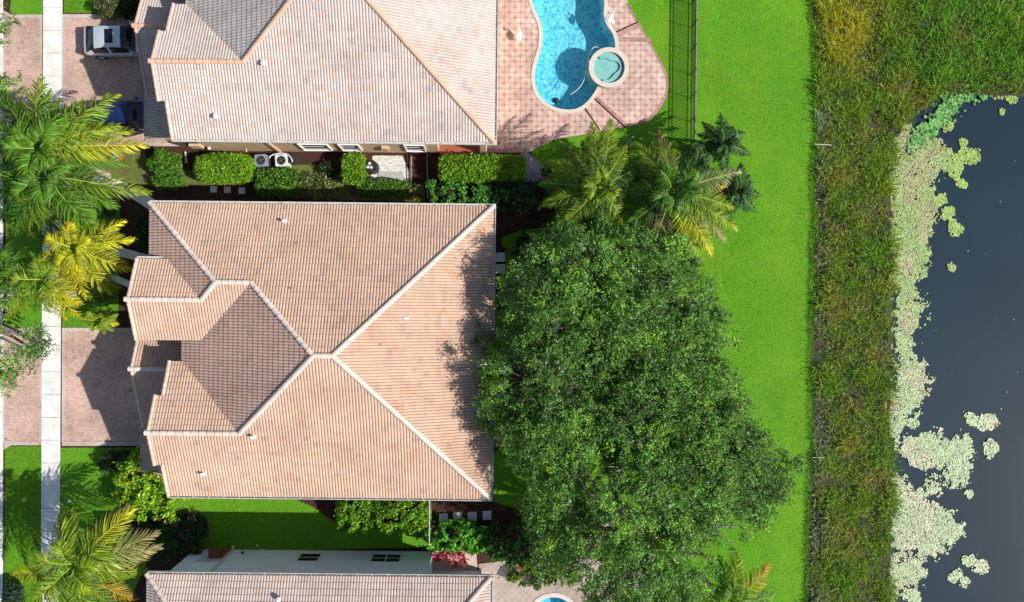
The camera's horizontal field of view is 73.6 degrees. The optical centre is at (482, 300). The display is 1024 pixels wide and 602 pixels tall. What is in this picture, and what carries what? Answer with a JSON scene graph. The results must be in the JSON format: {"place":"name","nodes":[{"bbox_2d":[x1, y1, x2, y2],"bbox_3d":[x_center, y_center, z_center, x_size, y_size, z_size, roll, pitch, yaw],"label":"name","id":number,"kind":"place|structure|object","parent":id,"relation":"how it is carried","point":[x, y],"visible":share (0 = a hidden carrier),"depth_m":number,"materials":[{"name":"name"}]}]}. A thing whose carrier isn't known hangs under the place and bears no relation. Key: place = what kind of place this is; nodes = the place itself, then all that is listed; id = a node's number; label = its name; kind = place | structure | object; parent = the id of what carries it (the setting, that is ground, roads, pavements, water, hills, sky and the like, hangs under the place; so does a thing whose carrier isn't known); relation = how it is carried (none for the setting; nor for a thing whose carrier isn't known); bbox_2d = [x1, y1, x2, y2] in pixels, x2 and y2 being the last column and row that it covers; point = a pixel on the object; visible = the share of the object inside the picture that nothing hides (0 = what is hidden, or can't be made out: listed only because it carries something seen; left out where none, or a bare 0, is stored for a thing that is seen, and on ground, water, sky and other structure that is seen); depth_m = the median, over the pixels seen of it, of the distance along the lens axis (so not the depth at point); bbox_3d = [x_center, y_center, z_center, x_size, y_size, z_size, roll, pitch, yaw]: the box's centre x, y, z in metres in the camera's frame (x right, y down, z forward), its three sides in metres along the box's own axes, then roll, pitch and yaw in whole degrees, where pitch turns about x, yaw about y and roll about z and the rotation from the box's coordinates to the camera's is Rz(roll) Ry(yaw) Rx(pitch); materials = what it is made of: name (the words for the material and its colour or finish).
{"place":"outdoors","nodes":[
{"label":"outdoors","id":0,"kind":"place"},
{"bbox_2d":[3,446,41,601],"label":"lawn","id":1,"kind":"structure","parent":0,"point":[26,509],"depth_m":42.68,"materials":[{"name":"green plant"}]},
{"bbox_2d":[0,580,26,601],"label":"shrub","id":2,"kind":"object","parent":1,"relation":"on","point":[7,595],"visible":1,"depth_m":41.74,"materials":[{"name":"green plant"}]},
{"bbox_2d":[6,158,41,327],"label":"lawn","id":3,"kind":"structure","parent":0,"point":[31,244],"depth_m":42.68,"materials":[{"name":"green plant"}]},
{"bbox_2d":[0,239,34,296],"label":"palm tree","id":4,"kind":"object","parent":3,"relation":"on","point":[8,265],"visible":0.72,"depth_m":38.18,"materials":[{"name":"green plant"}]},
{"bbox_2d":[10,0,42,15],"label":"lawn","id":5,"kind":"structure","parent":0,"point":[27,7],"depth_m":42.68,"materials":[{"name":"green plant"}]},
{"bbox_2d":[39,0,64,601],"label":"sidewalk","id":6,"kind":"structure","parent":0,"point":[51,364],"depth_m":42.66,"materials":[{"name":"concrete"}]},
{"bbox_2d":[61,199,119,326],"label":"lawn","id":7,"kind":"structure","parent":0,"point":[82,308],"depth_m":42.68,"materials":[{"name":"green plant"}]},
{"bbox_2d":[6,250,84,320],"bbox_3d":[-25.127,-0.953,39.702,4.931,6.223,4.278,0,90,0],"label":"palm tree","id":8,"kind":"object","parent":7,"relation":"on","point":[47,287],"visible":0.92,"depth_m":37.90,"materials":[{"name":"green plant"}]},
{"bbox_2d":[0,144,152,244],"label":"palm tree","id":9,"kind":"object","parent":7,"relation":"on","point":[43,202],"visible":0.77,"depth_m":37.46,"materials":[{"name":"green plant"}]},
{"bbox_2d":[36,218,137,299],"bbox_3d":[-22.495,-2.409,39.466,5.855,6.684,4.818,0,90,0],"label":"palm tree","id":10,"kind":"object","parent":7,"relation":"on","point":[79,260],"visible":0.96,"depth_m":37.64,"materials":[{"name":"yellow plant"}]},
{"bbox_2d":[80,307,118,334],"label":"shrub","id":11,"kind":"object","parent":7,"relation":"on","point":[100,319],"visible":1,"depth_m":39.90,"materials":[{"name":"green plant"}]},
{"bbox_2d":[87,287,117,307],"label":"shrub","id":12,"kind":"object","parent":7,"relation":"on","point":[106,299],"visible":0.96,"depth_m":40.58,"materials":[{"name":"green plant"}]},
{"bbox_2d":[64,0,134,12],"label":"lawn","id":13,"kind":"structure","parent":0,"point":[82,7],"depth_m":42.68,"materials":[{"name":"green plant"}]},
{"bbox_2d":[90,0,124,20],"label":"shrub","id":14,"kind":"object","parent":13,"relation":"on","point":[103,12],"visible":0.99,"depth_m":41.73,"materials":[{"name":"green plant"}]},
{"bbox_2d":[65,332,140,440],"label":"driveway","id":15,"kind":"structure","parent":0,"point":[100,402],"depth_m":42.67,"materials":[{"name":"brick"}]},
{"bbox_2d":[62,328,139,445],"bbox_3d":[-22.413,5.359,42.775,7.763,0.230,7.375,0,90,0],"label":"driveway border","id":16,"kind":"object","parent":15,"relation":"on","point":[100,443],"visible":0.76,"depth_m":42.66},
{"bbox_2d":[75,172,154,209],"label":"path","id":17,"kind":"structure","parent":0,"point":[143,200],"depth_m":42.65,"materials":[{"name":"concrete"}]},
{"bbox_2d":[65,19,170,141],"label":"driveway","id":18,"kind":"structure","parent":0,"point":[87,76],"depth_m":42.67,"materials":[{"name":"brick"}]},
{"bbox_2d":[82,21,138,59],"bbox_3d":[-22.230,-15.984,41.895,4.620,1.538,2.080,-1,90,0],"label":"car","id":19,"kind":"object","parent":18,"relation":"on","point":[102,42],"visible":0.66,"depth_m":41.38,"materials":[{"name":"silver metal"}]},
{"bbox_2d":[89,97,143,131],"bbox_3d":[-21.886,-11.391,41.900,4.620,1.528,2.080,0,90,0],"label":"car","id":20,"kind":"object","parent":18,"relation":"on","point":[130,114],"visible":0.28,"depth_m":41.34,"materials":[{"name":"blue paint"}]},
{"bbox_2d":[62,14,185,145],"bbox_3d":[-22.413,-13.797,42.775,7.763,0.230,8.250,0,90,0],"label":"driveway border","id":21,"kind":"object","parent":18,"relation":"on","point":[79,16],"visible":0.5,"depth_m":42.66,"materials":[{"name":"beige concrete"}]},
{"bbox_2d":[114,247,148,259],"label":"path","id":22,"kind":"structure","parent":0,"point":[128,254],"depth_m":42.65,"materials":[{"name":"concrete"}]},
{"bbox_2d":[59,448,428,601],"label":"lawn","id":23,"kind":"structure","parent":0,"point":[373,538],"depth_m":42.68,"materials":[{"name":"green plant"}]},
{"bbox_2d":[10,502,163,601],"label":"palm tree","id":24,"kind":"object","parent":23,"relation":"on","point":[76,571],"visible":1,"depth_m":37.51,"materials":[{"name":"green plant"}]},
{"bbox_2d":[97,448,131,474],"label":"shrub","id":25,"kind":"object","parent":23,"relation":"on","point":[107,459],"visible":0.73,"depth_m":41.94,"materials":[{"name":"green plant"}]},
{"bbox_2d":[128,515,156,537],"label":"flowering bush","id":26,"kind":"object","parent":23,"relation":"on","point":[134,524],"visible":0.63,"depth_m":41.88,"materials":[{"name":"green plant"}]},
{"bbox_2d":[111,445,189,523],"bbox_3d":[-20.094,11.146,41.163,4.730,3.078,4.873,0,90,0],"label":"flowering bush","id":27,"kind":"object","parent":23,"relation":"on","point":[143,500],"visible":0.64,"depth_m":40.72,"materials":[{"name":"green plant"}]},
{"bbox_2d":[142,515,208,561],"bbox_3d":[-18.872,14.537,41.933,4.064,1.551,2.966,0,90,0],"label":"flowering bush","id":28,"kind":"object","parent":23,"relation":"on","point":[186,550],"visible":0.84,"depth_m":41.66,"materials":[{"name":"green plant"}]},
{"bbox_2d":[171,508,209,544],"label":"shrub","id":29,"kind":"object","parent":23,"relation":"on","point":[202,517],"visible":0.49,"depth_m":42.36,"materials":[{"name":"green plant"}]},
{"bbox_2d":[371,156,408,180],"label":"path","id":30,"kind":"structure","parent":0,"point":[392,163],"depth_m":42.66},
{"bbox_2d":[365,160,379,173],"bbox_3d":[-6.852,-8.275,42.205,0.850,0.970,0.739,0,90,0],"label":"pool heater","id":31,"kind":"object","parent":30,"relation":"on","point":[372,166],"visible":0.97,"depth_m":41.79,"materials":[{"name":"plastic"}]},
{"bbox_2d":[378,171,404,178],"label":"paving slab","id":32,"kind":"structure","parent":30,"relation":"on","point":[389,175],"depth_m":42.60,"materials":[{"name":"grey concrete"}]},
{"bbox_2d":[431,551,477,570],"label":"path","id":33,"kind":"structure","parent":0,"point":[470,565],"depth_m":42.67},
{"bbox_2d":[0,0,1023,601],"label":"ground","id":34,"kind":"structure","parent":0,"point":[508,222],"depth_m":42.75,"materials":[{"name":"soil"}]},
{"bbox_2d":[0,0,2,601],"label":"kerb","id":35,"kind":"structure","parent":34,"relation":"on","point":[1,403],"depth_m":42.64,"materials":[{"name":"concrete"}]},
{"bbox_2d":[0,3,33,132],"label":"oak tree","id":36,"kind":"object","parent":34,"relation":"on","point":[7,24],"visible":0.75,"depth_m":37.99,"materials":[{"name":"green plant"}]},
{"bbox_2d":[5,332,38,440],"bbox_3d":[-28.766,5.359,42.795,2.156,0.250,6.812,0,90,0],"label":"driveway apron","id":37,"kind":"object","parent":34,"relation":"on","point":[22,417],"visible":0.5,"depth_m":42.67,"materials":[{"name":"brick"}]},
{"bbox_2d":[3,328,41,449],"bbox_3d":[-28.734,5.359,42.776,2.444,0.228,7.875,0,90,0],"label":"driveway border","id":38,"kind":"object","parent":37,"relation":"on","point":[7,443],"visible":0.54,"depth_m":42.66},
{"bbox_2d":[5,19,38,137],"bbox_3d":[-28.766,-13.797,42.795,2.156,0.250,7.688,0,90,0],"label":"driveway apron","id":39,"kind":"object","parent":34,"relation":"on","point":[22,51],"visible":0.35,"depth_m":42.67,"materials":[{"name":"brick"}]},
{"bbox_2d":[3,10,41,141],"bbox_3d":[-28.734,-13.797,42.776,2.444,0.228,8.750,0,90,0],"label":"driveway border","id":40,"kind":"object","parent":39,"relation":"on","point":[39,17],"visible":0.3,"depth_m":42.66,"materials":[{"name":"beige concrete"}]},
{"bbox_2d":[0,268,59,403],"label":"oak tree","id":41,"kind":"object","parent":34,"relation":"on","point":[35,338],"visible":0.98,"depth_m":37.50,"materials":[{"name":"green plant"}]},
{"bbox_2d":[116,0,138,20],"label":"shrub","id":42,"kind":"object","parent":34,"relation":"on","point":[129,7],"visible":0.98,"depth_m":41.95,"materials":[{"name":"green plant"}]},
{"bbox_2d":[134,213,149,250],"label":"shrub","id":43,"kind":"object","parent":34,"relation":"on","point":[141,229],"visible":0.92,"depth_m":41.79,"materials":[{"name":"green plant"}]},
{"bbox_2d":[77,148,224,185],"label":"grass lawn","id":44,"kind":"structure","parent":34,"relation":"on","point":[142,158],"depth_m":42.68,"materials":[{"name":"green plant"}]},
{"bbox_2d":[0,73,148,201],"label":"palm tree","id":45,"kind":"object","parent":44,"relation":"on","point":[52,133],"visible":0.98,"depth_m":36.66,"materials":[{"name":"green plant"}]},
{"bbox_2d":[146,147,182,176],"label":"shrub","id":46,"kind":"object","parent":44,"relation":"on","point":[158,163],"visible":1,"depth_m":41.53,"materials":[{"name":"green plant"}]},
{"bbox_2d":[150,172,188,193],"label":"shrub","id":47,"kind":"object","parent":44,"relation":"on","point":[176,181],"visible":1,"depth_m":41.92,"materials":[{"name":"green plant"}]},
{"bbox_2d":[193,151,256,184],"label":"hedge","id":48,"kind":"object","parent":34,"relation":"on","point":[248,170],"visible":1,"depth_m":41.50,"materials":[{"name":"green plant"}]},
{"bbox_2d":[254,154,270,169],"bbox_3d":[-13.631,-8.642,42.307,0.820,0.766,0.820,-3,90,0],"label":"condenser","id":49,"kind":"object","parent":34,"relation":"on","point":[262,161],"visible":1,"depth_m":41.98,"materials":[{"name":"grey metal"}]},
{"bbox_2d":[253,166,299,198],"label":"shrub","id":50,"kind":"object","parent":34,"relation":"on","point":[272,173],"visible":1,"depth_m":41.59,"materials":[{"name":"green plant"}]},
{"bbox_2d":[275,154,290,167],"bbox_3d":[-12.358,-8.632,42.282,0.820,0.816,0.820,-3,90,0],"label":"condenser","id":51,"kind":"object","parent":34,"relation":"on","point":[281,160],"visible":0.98,"depth_m":41.89,"materials":[{"name":"white metal"}]},
{"bbox_2d":[123,200,495,500],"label":"house","id":52,"kind":"structure","parent":34,"relation":"on","point":[253,375],"depth_m":36.41,"materials":[{"name":"beige tile"}]},
{"bbox_2d":[131,0,497,154],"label":"house","id":53,"kind":"structure","parent":34,"relation":"on","point":[397,76],"depth_m":36.61,"materials":[{"name":"beige tile"}]},
{"bbox_2d":[297,143,332,150],"bbox_3d":[-10.076,-9.271,41.159,1.750,1.688,0.106,1,90,0],"label":"window","id":54,"kind":"structure","parent":53,"relation":"in","point":[305,146],"depth_m":41.32,"materials":[{"name":"white paint"}]},
{"bbox_2d":[144,545,492,601],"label":"house","id":55,"kind":"structure","parent":34,"relation":"on","point":[221,575],"depth_m":37.46,"materials":[{"name":"tile"}]},
{"bbox_2d":[296,553,321,561],"bbox_3d":[-10.517,15.562,41.456,1.287,1.256,0.038,1,90,0],"label":"window","id":56,"kind":"structure","parent":55,"relation":"in","point":[304,557],"depth_m":41.43,"materials":[{"name":"black glass"}]},
{"bbox_2d":[370,554,401,562],"bbox_3d":[-5.861,15.607,41.456,1.788,1.256,0.041,1,90,0],"label":"window","id":57,"kind":"structure","parent":55,"relation":"in","point":[395,558],"depth_m":41.41,"materials":[{"name":"black glass"}]},
{"bbox_2d":[280,165,424,201],"bbox_3d":[-8.125,-7.359,42.778,9.062,0.200,2.312,0,90,0],"label":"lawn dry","id":58,"kind":"object","parent":34,"relation":"on","point":[347,192],"visible":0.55,"depth_m":42.68,"materials":[{"name":"green plant"}]},
{"bbox_2d":[296,172,342,201],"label":"shrub","id":59,"kind":"object","parent":58,"relation":"on","point":[327,189],"visible":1,"depth_m":41.98,"materials":[{"name":"green plant"}]},
{"bbox_2d":[319,160,340,177],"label":"shrub","id":60,"kind":"object","parent":58,"relation":"on","point":[330,165],"visible":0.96,"depth_m":42.15,"materials":[{"name":"green plant"}]},
{"bbox_2d":[340,152,367,185],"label":"hedge","id":61,"kind":"object","parent":58,"relation":"on","point":[348,164],"visible":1,"depth_m":41.29,"materials":[{"name":"green plant"}]},
{"bbox_2d":[355,178,409,199],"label":"hedge","id":62,"kind":"object","parent":58,"relation":"on","point":[381,193],"visible":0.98,"depth_m":41.83,"materials":[{"name":"green plant"}]},
{"bbox_2d":[333,500,375,538],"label":"shrub","id":63,"kind":"object","parent":34,"relation":"on","point":[354,527],"visible":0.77,"depth_m":41.14,"materials":[{"name":"green plant"}]},
{"bbox_2d":[369,500,431,536],"bbox_3d":[-5.053,12.847,41.637,3.986,2.134,2.979,0,90,0],"label":"shrub","id":64,"kind":"object","parent":34,"relation":"on","point":[404,526],"visible":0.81,"depth_m":41.04,"materials":[{"name":"green plant"}]},
{"bbox_2d":[424,517,493,555],"bbox_3d":[-1.417,14.463,41.831,4.391,1.743,2.234,0,90,0],"label":"hedge","id":65,"kind":"object","parent":34,"relation":"on","point":[460,523],"visible":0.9,"depth_m":41.63,"materials":[{"name":"green plant"}]},
{"bbox_2d":[425,178,496,203],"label":"hedge","id":66,"kind":"object","parent":34,"relation":"on","point":[483,196],"visible":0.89,"depth_m":41.54,"materials":[{"name":"green plant"}]},
{"bbox_2d":[436,153,526,183],"bbox_3d":[-0.043,-8.083,41.828,5.576,1.762,1.884,0,90,0],"label":"hedge","id":67,"kind":"object","parent":34,"relation":"on","point":[478,166],"visible":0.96,"depth_m":41.19,"materials":[{"name":"green plant"}]},
{"bbox_2d":[481,518,556,566],"bbox_3d":[2.293,14.768,41.743,4.806,1.926,2.902,0,90,0],"label":"hedge","id":68,"kind":"object","parent":34,"relation":"on","point":[505,549],"visible":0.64,"depth_m":41.48,"materials":[{"name":"green plant"}]},
{"bbox_2d":[489,178,550,212],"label":"hedge","id":69,"kind":"object","parent":34,"relation":"on","point":[499,188],"visible":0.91,"depth_m":41.55,"materials":[{"name":"green plant"}]},
{"bbox_2d":[505,552,579,587],"bbox_3d":[3.755,16.406,41.990,4.807,1.443,2.539,0,90,0],"label":"shrub","id":70,"kind":"object","parent":34,"relation":"on","point":[526,569],"visible":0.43,"depth_m":41.89,"materials":[{"name":"green plant"}]},
{"bbox_2d":[479,559,653,601],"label":"pool deck","id":71,"kind":"structure","parent":34,"relation":"on","point":[503,591],"depth_m":42.64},
{"bbox_2d":[534,593,572,601],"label":"swimming pool","id":72,"kind":"structure","parent":71,"relation":"in","point":[553,597],"depth_m":42.60,"materials":[{"name":"paint"}]},
{"bbox_2d":[486,0,665,150],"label":"pool deck","id":73,"kind":"structure","parent":34,"relation":"on","point":[527,118],"depth_m":42.64,"materials":[{"name":"pink tile"}]},
{"bbox_2d":[528,0,618,112],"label":"swimming pool","id":74,"kind":"structure","parent":73,"relation":"in","point":[572,33],"depth_m":44.04,"materials":[{"name":"liquid"}]},
{"bbox_2d":[586,47,628,91],"bbox_3d":[7.834,-14.484,43.209,2.520,1.763,2.500,0,90,0],"label":"spa","id":75,"kind":"object","parent":74,"relation":"in","point":[608,67],"visible":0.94,"depth_m":42.49,"materials":[{"name":"liquid"}]},
{"bbox_2d":[487,3,668,152],"bbox_3d":[6.681,-11.858,42.647,6.200,0.027,13.000,44,90,0],"label":"deck border","id":76,"kind":"object","parent":73,"relation":"on","point":[645,38],"visible":0.98,"depth_m":42.63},
{"bbox_2d":[808,0,1023,601],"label":"marsh grass","id":77,"kind":"structure","parent":34,"relation":"on","point":[883,159],"depth_m":42.77,"materials":[{"name":"green plant"}]},
{"bbox_2d":[520,153,552,187],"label":"path","id":78,"kind":"structure","parent":0,"point":[533,172],"depth_m":42.66,"materials":[{"name":"grey concrete"}]},
{"bbox_2d":[493,0,815,601],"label":"lawn","id":79,"kind":"structure","parent":0,"point":[802,263],"depth_m":42.68,"materials":[{"name":"green plant"}]},
{"bbox_2d":[510,230,565,270],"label":"shrub","id":80,"kind":"object","parent":79,"relation":"on","point":[520,242],"visible":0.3,"depth_m":42.10,"materials":[{"name":"green plant"}]},
{"bbox_2d":[470,311,636,487],"bbox_3d":[3.756,5.309,37.660,9.872,10.477,8.425,-18,90,0],"label":"oak tree","id":81,"kind":"object","parent":79,"relation":"on","point":[553,393],"visible":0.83,"depth_m":34.35,"materials":[{"name":"green plant"}]},
{"bbox_2d":[471,214,650,387],"bbox_3d":[3.909,0.353,37.955,9.431,9.888,7.929,-44,90,0],"label":"oak tree","id":82,"kind":"object","parent":79,"relation":"on","point":[563,290],"visible":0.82,"depth_m":34.44,"materials":[{"name":"green plant"}]},
{"bbox_2d":[537,118,644,235],"bbox_3d":[6.266,-7.000,39.576,6.292,6.469,6.986,0,90,0],"label":"palm tree","id":83,"kind":"object","parent":79,"relation":"on","point":[595,188],"visible":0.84,"depth_m":37.90,"materials":[{"name":"green plant"}]},
{"bbox_2d":[540,135,719,254],"bbox_3d":[9.065,-5.956,41.633,11.168,2.162,8.385,0,90,0],"label":"shrub","id":84,"kind":"object","parent":79,"relation":"on","point":[545,172],"visible":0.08,"depth_m":41.52,"materials":[{"name":"green plant"}]},
{"bbox_2d":[514,433,758,601],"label":"oak tree","id":85,"kind":"object","parent":79,"relation":"on","point":[655,528],"visible":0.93,"depth_m":34.74,"materials":[{"name":"green plant"}]},
{"bbox_2d":[573,212,742,387],"bbox_3d":[9.316,0.056,37.898,9.616,10.000,9.952,0,90,0],"label":"oak tree","id":86,"kind":"object","parent":79,"relation":"on","point":[673,325],"visible":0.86,"depth_m":34.96,"materials":[{"name":"green plant"}]},
{"bbox_2d":[612,130,741,258],"bbox_3d":[11.274,-5.660,39.342,7.546,6.930,6.792,19,90,0],"label":"palm tree","id":87,"kind":"object","parent":79,"relation":"on","point":[678,204],"visible":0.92,"depth_m":37.54,"materials":[{"name":"green plant"}]},
{"bbox_2d":[564,323,807,534],"bbox_3d":[10.284,7.285,37.849,9.886,10.100,14.795,-40,90,0],"label":"oak tree","id":88,"kind":"object","parent":79,"relation":"on","point":[718,440],"visible":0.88,"depth_m":34.20,"materials":[{"name":"green plant"}]},
{"bbox_2d":[667,140,713,179],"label":"palm tree","id":89,"kind":"object","parent":79,"relation":"on","point":[702,156],"visible":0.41,"depth_m":39.04,"materials":[{"name":"green plant"}]},
{"bbox_2d":[688,0,697,463],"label":"fence","id":90,"kind":"object","parent":79,"relation":"on","point":[693,72],"visible":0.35,"depth_m":41.98,"materials":[{"name":"black metal"}]},
{"bbox_2d":[696,112,751,174],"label":"palm tree","id":91,"kind":"object","parent":79,"relation":"on","point":[722,143],"visible":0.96,"depth_m":39.30,"materials":[{"name":"green plant"}]},
{"bbox_2d":[696,551,776,601],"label":"palm tree","id":92,"kind":"object","parent":79,"relation":"on","point":[729,588],"visible":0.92,"depth_m":38.19,"materials":[{"name":"green plant"}]},
{"bbox_2d":[716,162,761,222],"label":"palm tree","id":93,"kind":"object","parent":79,"relation":"on","point":[738,191],"visible":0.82,"depth_m":39.17,"materials":[{"name":"green plant"}]},
{"bbox_2d":[799,0,819,601],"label":"grass fringe","id":94,"kind":"object","parent":79,"relation":"on","point":[809,488],"depth_m":42.60,"materials":[{"name":"green plant"}]},
{"bbox_2d":[892,97,1023,601],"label":"water","id":95,"kind":"structure","parent":0,"point":[968,339],"depth_m":43.27,"materials":[{"name":"liquid"}]},
{"bbox_2d":[900,588,920,601],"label":"lily pad raft","id":96,"kind":"object","parent":95,"relation":"on","point":[914,595],"visible":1,"depth_m":43.22,"materials":[{"name":"green plant"}]},
{"bbox_2d":[908,72,987,161],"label":"floating leaves","id":97,"kind":"object","parent":95,"relation":"on","point":[940,119],"visible":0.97,"depth_m":43.14,"materials":[{"name":"green plant"}]},
{"bbox_2d":[889,81,1007,601],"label":"lily pads","id":98,"kind":"object","parent":95,"relation":"on","point":[953,458],"visible":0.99,"depth_m":43.22,"materials":[{"name":"green plant"}]},
{"bbox_2d":[947,149,964,180],"bbox_3d":[29.957,-8.613,43.221,1.212,0.058,2.034,0,90,0],"label":"lily pad raft","id":99,"kind":"object","parent":95,"relation":"on","point":[957,167],"visible":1,"depth_m":43.21,"materials":[{"name":"green plant"}]},
{"bbox_2d":[960,146,980,164],"bbox_3d":[30.855,-9.189,43.221,1.425,0.057,1.196,0,90,0],"label":"lily pad raft","id":100,"kind":"object","parent":95,"relation":"on","point":[971,153],"visible":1,"depth_m":43.22,"materials":[{"name":"green plant"}]},
{"bbox_2d":[964,412,980,427],"bbox_3d":[31.026,7.518,43.215,0.913,0.069,1.186,-25,90,0],"label":"lily pad raft","id":101,"kind":"object","parent":95,"relation":"on","point":[972,419],"visible":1,"depth_m":43.21,"materials":[{"name":"green plant"}]},
{"bbox_2d":[971,558,989,574],"bbox_3d":[31.485,16.779,43.217,1.229,0.064,1.111,0,90,0],"label":"lily pad raft","id":102,"kind":"object","parent":95,"relation":"on","point":[983,563],"visible":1,"depth_m":43.22,"materials":[{"name":"green plant"}]},
{"bbox_2d":[977,413,999,431],"bbox_3d":[32.026,7.690,43.217,1.506,0.064,1.180,0,90,0],"label":"lily pad raft","id":103,"kind":"object","parent":95,"relation":"on","point":[986,420],"visible":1,"depth_m":43.21,"materials":[{"name":"plant"}]},
{"bbox_2d":[983,438,998,459],"bbox_3d":[32.136,9.323,43.213,1.163,0.072,1.157,-37,90,0],"label":"lily pad raft","id":104,"kind":"object","parent":95,"relation":"on","point":[993,448],"visible":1,"depth_m":43.22,"materials":[{"name":"green plant"}]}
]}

